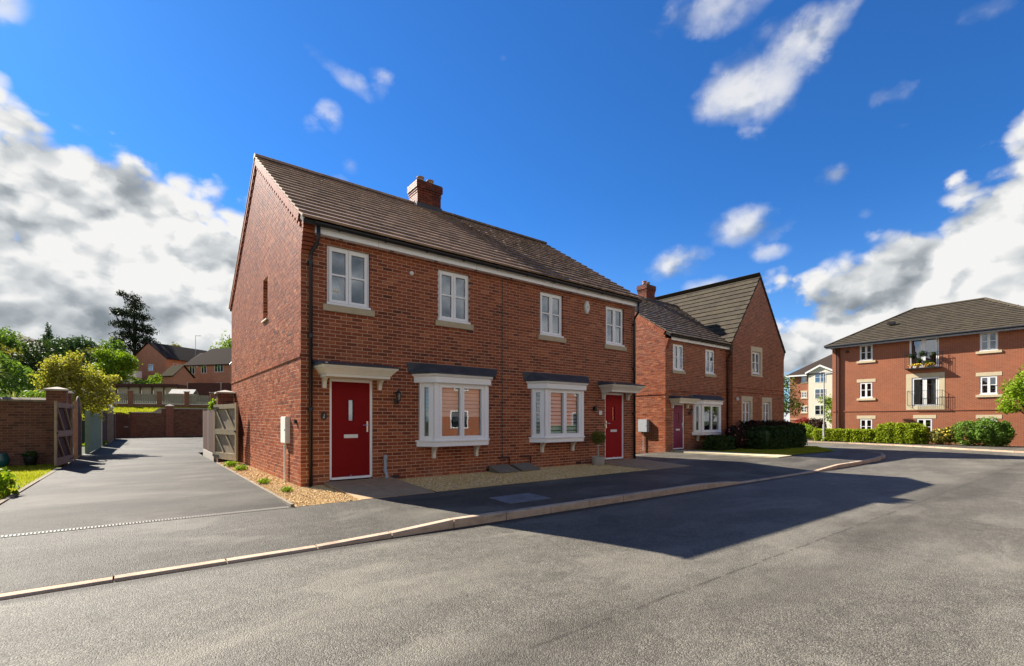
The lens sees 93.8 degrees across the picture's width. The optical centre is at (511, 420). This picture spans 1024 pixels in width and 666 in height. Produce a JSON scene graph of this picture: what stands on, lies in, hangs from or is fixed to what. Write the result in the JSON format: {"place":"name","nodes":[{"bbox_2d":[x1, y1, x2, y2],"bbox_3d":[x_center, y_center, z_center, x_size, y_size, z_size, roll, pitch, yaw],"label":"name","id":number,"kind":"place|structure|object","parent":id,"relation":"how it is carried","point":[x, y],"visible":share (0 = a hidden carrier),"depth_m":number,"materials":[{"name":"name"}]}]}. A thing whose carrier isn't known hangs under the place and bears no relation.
{"place":"outdoors","nodes":[
{"label":"outdoors","id":0,"kind":"place"},
{"bbox_2d":[0,463,61,499],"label":"lawn","id":1,"kind":"structure","parent":0,"point":[30,474],"depth_m":11.91,"materials":[{"name":"green plant"}]},
{"bbox_2d":[0,453,9,466],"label":"garden pot","id":2,"kind":"object","parent":1,"relation":"on","point":[4,459],"visible":0.9,"depth_m":13.10,"materials":[{"name":"teal ceramic"}]},
{"bbox_2d":[0,466,20,495],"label":"shrub","id":3,"kind":"object","parent":1,"relation":"on","point":[5,482],"visible":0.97,"depth_m":8.34,"materials":[{"name":"green plant"}]},
{"bbox_2d":[21,450,38,465],"bbox_3d":[-13.666,1.080,13.599,0.383,0.460,0.350,0,0,-38],"label":"plant tub","id":4,"kind":"object","parent":1,"relation":"on","point":[30,458],"visible":0.99,"depth_m":13.52,"materials":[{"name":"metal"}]},
{"bbox_2d":[0,436,287,535],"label":"driveway","id":5,"kind":"structure","parent":0,"point":[125,480],"depth_m":8.95,"materials":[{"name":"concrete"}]},
{"bbox_2d":[0,468,59,504],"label":"edging","id":6,"kind":"object","parent":5,"relation":"on","point":[7,498],"visible":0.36,"depth_m":9.33,"materials":[{"name":"grey concrete"}]},
{"bbox_2d":[73,396,81,459],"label":"arched gate","id":7,"kind":"structure","parent":5,"relation":"on","point":[77,429],"depth_m":16.33,"materials":[{"name":"wood"}]},
{"bbox_2d":[85,410,100,453],"bbox_3d":[-17.726,0.520,20.328,0.140,1.780,4.801,0,0,-37],"label":"garden fence","id":8,"kind":"object","parent":5,"relation":"on","point":[92,434],"visible":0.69,"depth_m":19.33,"materials":[{"name":"wood"}]},
{"bbox_2d":[101,411,115,445],"bbox_3d":[-22.480,0.430,26.702,0.140,1.860,9.502,0,0,-37],"label":"garden fence","id":9,"kind":"object","parent":5,"relation":"on","point":[104,431],"visible":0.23,"depth_m":24.45,"materials":[{"name":"wood"}]},
{"bbox_2d":[116,412,130,437],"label":"garden gate","id":10,"kind":"structure","parent":5,"relation":"on","point":[123,425],"depth_m":32.37,"materials":[{"name":"brown wood"}]},
{"bbox_2d":[128,404,212,436],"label":"boundary wall","id":11,"kind":"structure","parent":5,"relation":"on","point":[169,420],"depth_m":33.98,"materials":[{"name":"brick"}]},
{"bbox_2d":[216,462,293,506],"bbox_3d":[-6.245,1.379,11.091,0.050,0.162,9.290,0,0,-38],"label":"edging","id":12,"kind":"object","parent":5,"relation":"on","point":[288,503],"visible":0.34,"depth_m":8.86,"materials":[{"name":"grey concrete"}]},
{"bbox_2d":[82,405,206,417],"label":"bank grass","id":13,"kind":"structure","parent":0,"point":[124,409],"depth_m":40.29,"materials":[{"name":"green plant"}]},
{"bbox_2d":[332,280,340,299],"bbox_3d":[-3.714,-2.652,9.998,0.300,0.505,0.295,0,0,-38],"label":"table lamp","id":14,"kind":"object","parent":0,"point":[336,290],"visible":0.45,"depth_m":9.93,"materials":[{"name":"white"}]},
{"bbox_2d":[324,477,433,500],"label":"path","id":15,"kind":"structure","parent":0,"point":[371,488],"depth_m":9.17,"materials":[{"name":"grey concrete"}]},
{"bbox_2d":[0,345,847,593],"bbox_3d":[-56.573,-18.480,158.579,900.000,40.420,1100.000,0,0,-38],"label":"ground","id":16,"kind":"structure","parent":0,"point":[83,435],"depth_m":31.64,"materials":[{"name":"grey"}]},
{"bbox_2d":[0,326,32,355],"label":"tree","id":17,"kind":"object","parent":16,"relation":"on","point":[8,339],"visible":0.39,"depth_m":78.34,"materials":[{"name":"green plant"}]},
{"bbox_2d":[0,342,37,387],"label":"tree","id":18,"kind":"object","parent":16,"relation":"on","point":[9,352],"visible":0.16,"depth_m":62.73,"materials":[{"name":"green plant"}]},
{"bbox_2d":[0,350,41,397],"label":"bush","id":19,"kind":"object","parent":16,"relation":"on","point":[19,372],"visible":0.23,"depth_m":23.54,"materials":[{"name":"green plant"}]},
{"bbox_2d":[0,397,45,465],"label":"garden wall","id":20,"kind":"structure","parent":16,"relation":"on","point":[22,424],"depth_m":13.76,"materials":[{"name":"brick"}]},
{"bbox_2d":[0,389,45,397],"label":"shrub","id":21,"kind":"object","parent":16,"relation":"on","point":[31,392],"visible":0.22,"depth_m":14.81,"materials":[{"name":"green plant"}]},
{"bbox_2d":[35,322,56,361],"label":"conifer tree","id":22,"kind":"object","parent":16,"relation":"on","point":[48,335],"visible":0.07,"depth_m":94.39,"materials":[{"name":"green plant"}]},
{"bbox_2d":[9,338,98,376],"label":"tree","id":23,"kind":"object","parent":16,"relation":"on","point":[28,359],"visible":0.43,"depth_m":57.11,"materials":[{"name":"green plant"}]},
{"bbox_2d":[43,387,70,467],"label":"gate pier","id":24,"kind":"structure","parent":16,"relation":"on","point":[58,394],"depth_m":14.04,"materials":[{"name":"brick"}]},
{"bbox_2d":[53,401,73,465],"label":"timber gate","id":25,"kind":"structure","parent":24,"relation":"attached to","point":[62,433],"depth_m":13.70,"materials":[{"name":"wood"}]},
{"bbox_2d":[45,334,98,352],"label":"tree","id":26,"kind":"object","parent":16,"relation":"on","point":[73,342],"visible":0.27,"depth_m":93.36,"materials":[{"name":"green plant"}]},
{"bbox_2d":[26,350,121,421],"bbox_3d":[-17.135,-0.579,18.917,2.390,4.382,2.135,0,0,9],"label":"yellow tree","id":27,"kind":"object","parent":16,"relation":"on","point":[62,373],"visible":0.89,"depth_m":18.79,"materials":[{"name":"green plant"}]},
{"bbox_2d":[79,345,104,378],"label":"tree","id":28,"kind":"object","parent":16,"relation":"on","point":[87,347],"visible":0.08,"depth_m":90.45,"materials":[{"name":"green plant"}]},
{"bbox_2d":[85,347,142,383],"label":"tree","id":29,"kind":"object","parent":16,"relation":"on","point":[119,363],"visible":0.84,"depth_m":86.65,"materials":[{"name":"green plant"}]},
{"bbox_2d":[97,337,131,353],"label":"tree","id":30,"kind":"object","parent":16,"relation":"on","point":[115,344],"visible":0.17,"depth_m":105.64,"materials":[{"name":"green plant"}]},
{"bbox_2d":[109,375,145,383],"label":"clipped bush","id":31,"kind":"object","parent":16,"relation":"on","point":[134,378],"visible":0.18,"depth_m":88.61,"materials":[{"name":"green plant"}]},
{"bbox_2d":[108,290,160,354],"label":"pine tree","id":32,"kind":"object","parent":16,"relation":"on","point":[134,337],"visible":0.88,"depth_m":114.13,"materials":[{"name":"green plant"}]},
{"bbox_2d":[92,384,186,399],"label":"carport","id":33,"kind":"object","parent":16,"relation":"on","point":[166,389],"visible":0.39,"depth_m":52.35,"materials":[{"name":"brown wood"}]},
{"bbox_2d":[129,379,160,389],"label":"clipped bush","id":34,"kind":"object","parent":16,"relation":"on","point":[145,382],"visible":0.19,"depth_m":87.38,"materials":[{"name":"green plant"}]},
{"bbox_2d":[79,389,215,407],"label":"terrace wall","id":35,"kind":"structure","parent":16,"relation":"on","point":[163,399],"depth_m":43.38,"materials":[{"name":"brick"}]},
{"bbox_2d":[147,373,162,383],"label":"clipped bush","id":36,"kind":"object","parent":16,"relation":"on","point":[157,377],"visible":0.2,"depth_m":90.84,"materials":[{"name":"green plant"}]},
{"bbox_2d":[111,335,206,383],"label":"hillside house","id":37,"kind":"structure","parent":16,"relation":"on","point":[154,358],"depth_m":105.82,"materials":[{"name":"brick"}]},
{"bbox_2d":[160,365,194,388],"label":"garage","id":38,"kind":"structure","parent":16,"relation":"on","point":[179,374],"depth_m":87.74,"materials":[{"name":"brick"}]},
{"bbox_2d":[168,389,198,402],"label":"garden shed","id":39,"kind":"structure","parent":16,"relation":"on","point":[180,392],"depth_m":47.94,"materials":[{"name":"white"}]},
{"bbox_2d":[183,348,231,382],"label":"hillside house","id":40,"kind":"structure","parent":16,"relation":"on","point":[212,366],"depth_m":93.63,"materials":[{"name":"brick"}]},
{"bbox_2d":[203,409,215,461],"bbox_3d":[-10.999,0.500,17.477,0.145,1.820,3.750,0,0,-37],"label":"garden fence","id":41,"kind":"object","parent":16,"relation":"on","point":[208,434],"visible":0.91,"depth_m":17.34,"materials":[{"name":"wood"}]},
{"bbox_2d":[187,382,231,401],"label":"garden fence","id":42,"kind":"object","parent":16,"relation":"on","point":[205,389],"visible":0.25,"depth_m":53.46,"materials":[{"name":"wood"}]},
{"bbox_2d":[208,330,231,350],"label":"tree","id":43,"kind":"object","parent":16,"relation":"on","point":[228,342],"visible":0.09,"depth_m":107.57,"materials":[{"name":"green plant"}]},
{"bbox_2d":[214,390,235,462],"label":"gate pier","id":44,"kind":"structure","parent":16,"relation":"on","point":[224,397],"depth_m":15.65,"materials":[{"name":"brick"}]},
{"bbox_2d":[213,403,237,460],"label":"timber gate","id":45,"kind":"structure","parent":44,"relation":"attached to","point":[226,431],"depth_m":14.74,"materials":[{"name":"wood"}]},
{"bbox_2d":[229,153,645,486],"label":"semi detached house","id":46,"kind":"structure","parent":16,"relation":"on","point":[434,339],"depth_m":11.68,"materials":[{"name":"brick"}]},
{"bbox_2d":[323,246,374,316],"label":"window","id":47,"kind":"structure","parent":46,"relation":"in","point":[349,268],"depth_m":10.23,"materials":[{"name":"white plastic"}]},
{"bbox_2d":[332,382,368,476],"bbox_3d":[-3.375,0.192,10.058,0.802,1.966,0.120,0,0,-38],"label":"door","id":48,"kind":"structure","parent":46,"relation":"in","point":[350,400],"depth_m":10.07,"materials":[{"name":"red wood"}]},
{"bbox_2d":[406,362,497,457],"bbox_3d":[-1.217,-0.208,11.346,2.540,2.195,0.540,0,0,-38],"label":"bay window","id":49,"kind":"structure","parent":46,"relation":"in","point":[431,379],"depth_m":11.15,"materials":[{"name":"white plastic"}]},
{"bbox_2d":[435,270,473,330],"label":"window","id":50,"kind":"structure","parent":46,"relation":"in","point":[452,287],"depth_m":11.73,"materials":[{"name":"white plastic"}]},
{"bbox_2d":[538,292,565,342],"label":"window","id":51,"kind":"structure","parent":46,"relation":"in","point":[550,304],"depth_m":13.73,"materials":[{"name":"white plastic"}]},
{"bbox_2d":[522,371,589,451],"bbox_3d":[1.430,-0.208,13.400,2.540,2.195,0.540,0,0,-38],"label":"bay window","id":52,"kind":"structure","parent":46,"relation":"in","point":[544,385],"depth_m":13.19,"materials":[{"name":"white plastic"}]},
{"bbox_2d":[605,395,621,457],"bbox_3d":[3.223,0.192,15.176,0.802,1.966,0.120,0,0,-38],"label":"door","id":53,"kind":"structure","parent":46,"relation":"in","point":[613,403],"depth_m":15.19,"materials":[{"name":"red wood"}]},
{"bbox_2d":[604,306,626,350],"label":"window","id":54,"kind":"structure","parent":46,"relation":"in","point":[613,316],"depth_m":15.34,"materials":[{"name":"white plastic"}]},
{"bbox_2d":[0,452,885,599],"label":"kerb","id":55,"kind":"structure","parent":16,"relation":"on","point":[461,521],"depth_m":6.64,"materials":[{"name":"concrete"}]},
{"bbox_2d":[635,281,733,453],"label":"terraced house","id":56,"kind":"structure","parent":16,"relation":"on","point":[682,394],"depth_m":22.37,"materials":[{"name":"brick"}]},
{"bbox_2d":[673,405,682,447],"bbox_3d":[7.605,0.292,21.967,0.792,1.966,0.120,0,0,-38],"label":"door","id":57,"kind":"structure","parent":56,"relation":"in","point":[678,409],"depth_m":22.00,"materials":[{"name":"wood"}]},
{"bbox_2d":[672,344,685,373],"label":"window","id":58,"kind":"structure","parent":56,"relation":"in","point":[676,348],"depth_m":21.98,"materials":[{"name":"white plastic"}]},
{"bbox_2d":[689,394,724,440],"bbox_3d":[9.534,-0.108,23.077,2.770,2.195,0.540,0,0,-38],"label":"bay window","id":59,"kind":"structure","parent":56,"relation":"in","point":[710,401],"depth_m":22.71,"materials":[{"name":"white plastic"}]},
{"bbox_2d":[705,349,716,377],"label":"window","id":60,"kind":"structure","parent":56,"relation":"in","point":[708,373],"depth_m":23.73,"materials":[{"name":"white plastic"}]},
{"bbox_2d":[655,272,785,439],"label":"gable fronted house","id":61,"kind":"structure","parent":16,"relation":"on","point":[737,312],"depth_m":26.27,"materials":[{"name":"brick"}]},
{"bbox_2d":[727,346,762,376],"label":"window","id":62,"kind":"structure","parent":61,"relation":"in","point":[756,352],"depth_m":26.15,"materials":[{"name":"white plastic"}]},
{"bbox_2d":[741,396,752,425],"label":"window","id":63,"kind":"structure","parent":61,"relation":"in","point":[746,401],"depth_m":25.54,"materials":[{"name":"white plastic"}]},
{"bbox_2d":[762,397,771,420],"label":"window","id":64,"kind":"structure","parent":61,"relation":"in","point":[766,402],"depth_m":26.86,"materials":[{"name":"white plastic"}]},
{"bbox_2d":[784,374,807,416],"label":"tree","id":65,"kind":"object","parent":16,"relation":"on","point":[787,397],"visible":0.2,"depth_m":45.67,"materials":[{"name":"green plant"}]},
{"bbox_2d":[786,354,831,428],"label":"apartment block","id":66,"kind":"structure","parent":16,"relation":"on","point":[808,379],"depth_m":83.81,"materials":[{"name":"paint"}]},
{"bbox_2d":[815,372,825,382],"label":"window","id":67,"kind":"structure","parent":66,"relation":"in","point":[818,377],"depth_m":82.76,"materials":[{"name":"white plastic"}]},
{"bbox_2d":[815,389,825,398],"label":"window","id":68,"kind":"structure","parent":66,"relation":"in","point":[818,392],"depth_m":82.78,"materials":[{"name":"white plastic"}]},
{"bbox_2d":[815,405,825,414],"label":"window","id":69,"kind":"structure","parent":66,"relation":"in","point":[818,411],"depth_m":82.88,"materials":[{"name":"white plastic"}]},
{"bbox_2d":[817,394,831,426],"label":"tree","id":70,"kind":"object","parent":16,"relation":"on","point":[828,403],"visible":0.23,"depth_m":42.58,"materials":[{"name":"green plant"}]},
{"bbox_2d":[808,441,1023,452],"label":"kerb","id":71,"kind":"structure","parent":16,"relation":"on","point":[923,446],"depth_m":28.76,"materials":[{"name":"concrete"}]},
{"bbox_2d":[824,297,1023,445],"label":"apartment block","id":72,"kind":"structure","parent":16,"relation":"on","point":[976,345],"depth_m":32.44,"materials":[{"name":"brick"}]},
{"bbox_2d":[857,416,875,428],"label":"window","id":73,"kind":"structure","parent":72,"relation":"in","point":[866,422],"depth_m":34.92,"materials":[{"name":"white plastic"}]},
{"bbox_2d":[857,378,875,400],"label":"window","id":74,"kind":"structure","parent":72,"relation":"in","point":[866,388],"depth_m":34.92,"materials":[{"name":"white plastic"}]},
{"bbox_2d":[857,345,875,363],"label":"window","id":75,"kind":"structure","parent":72,"relation":"in","point":[866,351],"depth_m":35.00,"materials":[{"name":"white plastic"}]},
{"bbox_2d":[907,350,935,367],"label":"balcony plants","id":76,"kind":"object","parent":72,"relation":"on","point":[928,363],"visible":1,"depth_m":32.11,"materials":[{"name":"green plant"}]},
{"bbox_2d":[909,338,938,367],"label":"french window","id":77,"kind":"structure","parent":72,"relation":"in","point":[927,345],"depth_m":33.15,"materials":[{"name":"glass"}]},
{"bbox_2d":[913,415,935,437],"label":"window","id":78,"kind":"structure","parent":72,"relation":"in","point":[927,420],"depth_m":32.37,"materials":[{"name":"white plastic"}]},
{"bbox_2d":[906,372,944,409],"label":"french window","id":79,"kind":"structure","parent":72,"relation":"in","point":[935,382],"depth_m":32.23,"materials":[{"name":"white plastic"}]},
{"bbox_2d":[976,415,1001,434],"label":"window","id":80,"kind":"structure","parent":72,"relation":"in","point":[977,416],"depth_m":29.71,"materials":[{"name":"beige stone"}]},
{"bbox_2d":[976,371,1001,396],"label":"window","id":81,"kind":"structure","parent":72,"relation":"in","point":[988,380],"depth_m":29.92,"materials":[{"name":"white plastic"}]},
{"bbox_2d":[976,332,1001,353],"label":"window","id":82,"kind":"structure","parent":72,"relation":"in","point":[988,341],"depth_m":30.00,"materials":[{"name":"white plastic"}]},
{"bbox_2d":[995,365,1023,414],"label":"tree","id":83,"kind":"object","parent":16,"relation":"on","point":[1012,392],"visible":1,"depth_m":26.26,"materials":[{"name":"green plant"}]},
{"bbox_2d":[219,461,647,506],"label":"gravel","id":84,"kind":"structure","parent":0,"point":[420,480],"depth_m":10.65,"materials":[{"name":"beige gravel"}]},
{"bbox_2d":[223,460,238,466],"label":"weed","id":85,"kind":"object","parent":84,"relation":"on","point":[229,463],"visible":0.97,"depth_m":13.49,"materials":[{"name":"green plant"}]},
{"bbox_2d":[488,464,518,473],"bbox_3d":[-0.213,1.238,12.125,0.620,0.185,0.470,0,0,-38],"label":"meter box","id":86,"kind":"object","parent":84,"relation":"on","point":[504,468],"visible":0.96,"depth_m":12.07,"materials":[{"name":"grey plastic"}]},
{"bbox_2d":[511,462,539,471],"bbox_3d":[0.372,1.238,12.578,0.620,0.185,0.470,0,0,-38],"label":"meter box","id":87,"kind":"object","parent":84,"relation":"on","point":[526,467],"visible":0.93,"depth_m":12.52,"materials":[{"name":"grey plastic"}]},
{"bbox_2d":[590,430,605,465],"bbox_3d":[2.543,0.796,14.133,0.497,1.057,0.493,0,0,-38],"label":"potted tree","id":88,"kind":"object","parent":84,"relation":"on","point":[597,437],"visible":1,"depth_m":14.01,"materials":[{"name":"green plant"}]},
{"bbox_2d":[0,448,881,592],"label":"pavement","id":89,"kind":"structure","parent":0,"point":[41,560],"depth_m":6.47,"materials":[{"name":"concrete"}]},
{"bbox_2d":[0,506,290,537],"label":"channel drain","id":90,"kind":"object","parent":89,"relation":"in","point":[50,531],"visible":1,"depth_m":6.27,"materials":[{"name":"black plastic"}]},
{"bbox_2d":[489,493,549,503],"bbox_3d":[0.142,1.402,8.471,0.903,0.081,0.600,0,0,-38],"label":"manhole cover","id":91,"kind":"object","parent":89,"relation":"on","point":[518,498],"visible":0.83,"depth_m":8.43,"materials":[{"name":"grey metal"}]},
{"bbox_2d":[0,442,1023,665],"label":"road","id":92,"kind":"structure","parent":0,"point":[903,556],"depth_m":4.21,"materials":[{"name":"grey asphalt"}]},
{"bbox_2d":[0,0,1023,421],"label":"sky","id":93,"kind":"structure","parent":0,"point":[863,158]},
{"bbox_2d":[604,458,689,470],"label":"path","id":94,"kind":"structure","parent":0,"point":[642,464],"depth_m":14.16,"materials":[{"name":"grey concrete"}]},
{"bbox_2d":[670,450,791,457],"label":"path","id":95,"kind":"structure","parent":0,"point":[730,453],"depth_m":19.51,"materials":[{"name":"beige concrete"}]},
{"bbox_2d":[698,446,834,454],"bbox_3d":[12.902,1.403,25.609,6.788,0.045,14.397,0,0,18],"label":"lawn","id":96,"kind":"structure","parent":0,"point":[770,451],"depth_m":21.81,"materials":[{"name":"green plant"}]},
{"bbox_2d":[701,434,734,450],"bbox_3d":[9.533,1.055,22.100,1.924,0.787,0.963,0,0,-38],"label":"hedge","id":97,"kind":"object","parent":96,"relation":"on","point":[717,442],"visible":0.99,"depth_m":21.69,"materials":[{"name":"green plant"}]},
{"bbox_2d":[722,425,746,448],"bbox_3d":[10.613,0.872,22.818,1.434,1.285,1.170,0,0,-38],"label":"flowering shrub","id":98,"kind":"object","parent":96,"relation":"on","point":[738,433],"visible":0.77,"depth_m":22.52,"materials":[{"name":"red plant"}]},
{"bbox_2d":[736,419,791,442],"bbox_3d":[13.694,0.698,25.699,5.854,1.509,0.782,0,0,-38],"label":"hedge","id":99,"kind":"object","parent":96,"relation":"on","point":[747,425],"visible":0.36,"depth_m":24.77,"materials":[{"name":"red plant"}]},
{"bbox_2d":[743,425,806,449],"bbox_3d":[13.115,0.835,23.916,4.804,1.237,1.627,0,0,-38],"label":"hedge","id":100,"kind":"object","parent":96,"relation":"on","point":[761,437],"visible":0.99,"depth_m":22.91,"materials":[{"name":"green plant"}]},
{"bbox_2d":[783,422,807,444],"bbox_3d":[15.467,0.775,26.886,1.907,1.383,1.703,0,0,-38],"label":"hedge","id":101,"kind":"object","parent":96,"relation":"on","point":[801,426],"visible":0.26,"depth_m":26.59,"materials":[{"name":"green plant"}]},
{"bbox_2d":[806,437,1023,450],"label":"pavement","id":102,"kind":"structure","parent":0,"point":[1015,448],"depth_m":28.36,"materials":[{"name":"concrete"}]},
{"bbox_2d":[792,417,809,424],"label":"red shrub","id":103,"kind":"object","parent":102,"relation":"on","point":[804,419],"visible":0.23,"depth_m":40.97,"materials":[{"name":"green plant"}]},
{"bbox_2d":[798,422,815,439],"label":"shrub","id":104,"kind":"object","parent":102,"relation":"on","point":[809,431],"visible":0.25,"depth_m":38.70,"materials":[{"name":"green plant"}]},
{"bbox_2d":[807,418,827,430],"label":"shrub","id":105,"kind":"object","parent":102,"relation":"on","point":[816,423],"visible":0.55,"depth_m":39.72,"materials":[{"name":"brown plant"}]},
{"bbox_2d":[823,372,832,440],"bbox_3d":[23.302,-0.960,35.373,0.200,5.140,0.685,0,0,-38],"label":"street lamp","id":106,"kind":"object","parent":102,"relation":"on","point":[824,403],"visible":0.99,"depth_m":35.54,"materials":[{"name":"grey metal"}]},
{"bbox_2d":[811,428,876,442],"bbox_3d":[24.240,1.092,34.813,1.251,1.046,4.531,0,0,-35],"label":"hedge","id":107,"kind":"object","parent":102,"relation":"on","point":[850,435],"visible":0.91,"depth_m":34.45,"materials":[{"name":"green plant"}]},
{"bbox_2d":[873,422,929,443],"bbox_3d":[26.103,0.852,32.146,1.618,1.495,3.158,0,0,-38],"label":"hedge","id":108,"kind":"object","parent":102,"relation":"on","point":[903,433],"visible":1,"depth_m":31.64,"materials":[{"name":"green plant"}]},
{"bbox_2d":[927,427,957,444],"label":"yellow shrub","id":109,"kind":"object","parent":102,"relation":"on","point":[943,435],"visible":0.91,"depth_m":30.20,"materials":[{"name":"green plant"}]},
{"bbox_2d":[949,417,1016,446],"bbox_3d":[28.168,0.741,28.809,1.933,1.935,2.970,0,0,-38],"label":"bush","id":110,"kind":"object","parent":102,"relation":"on","point":[1004,434],"visible":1,"depth_m":28.32,"materials":[{"name":"green plant"}]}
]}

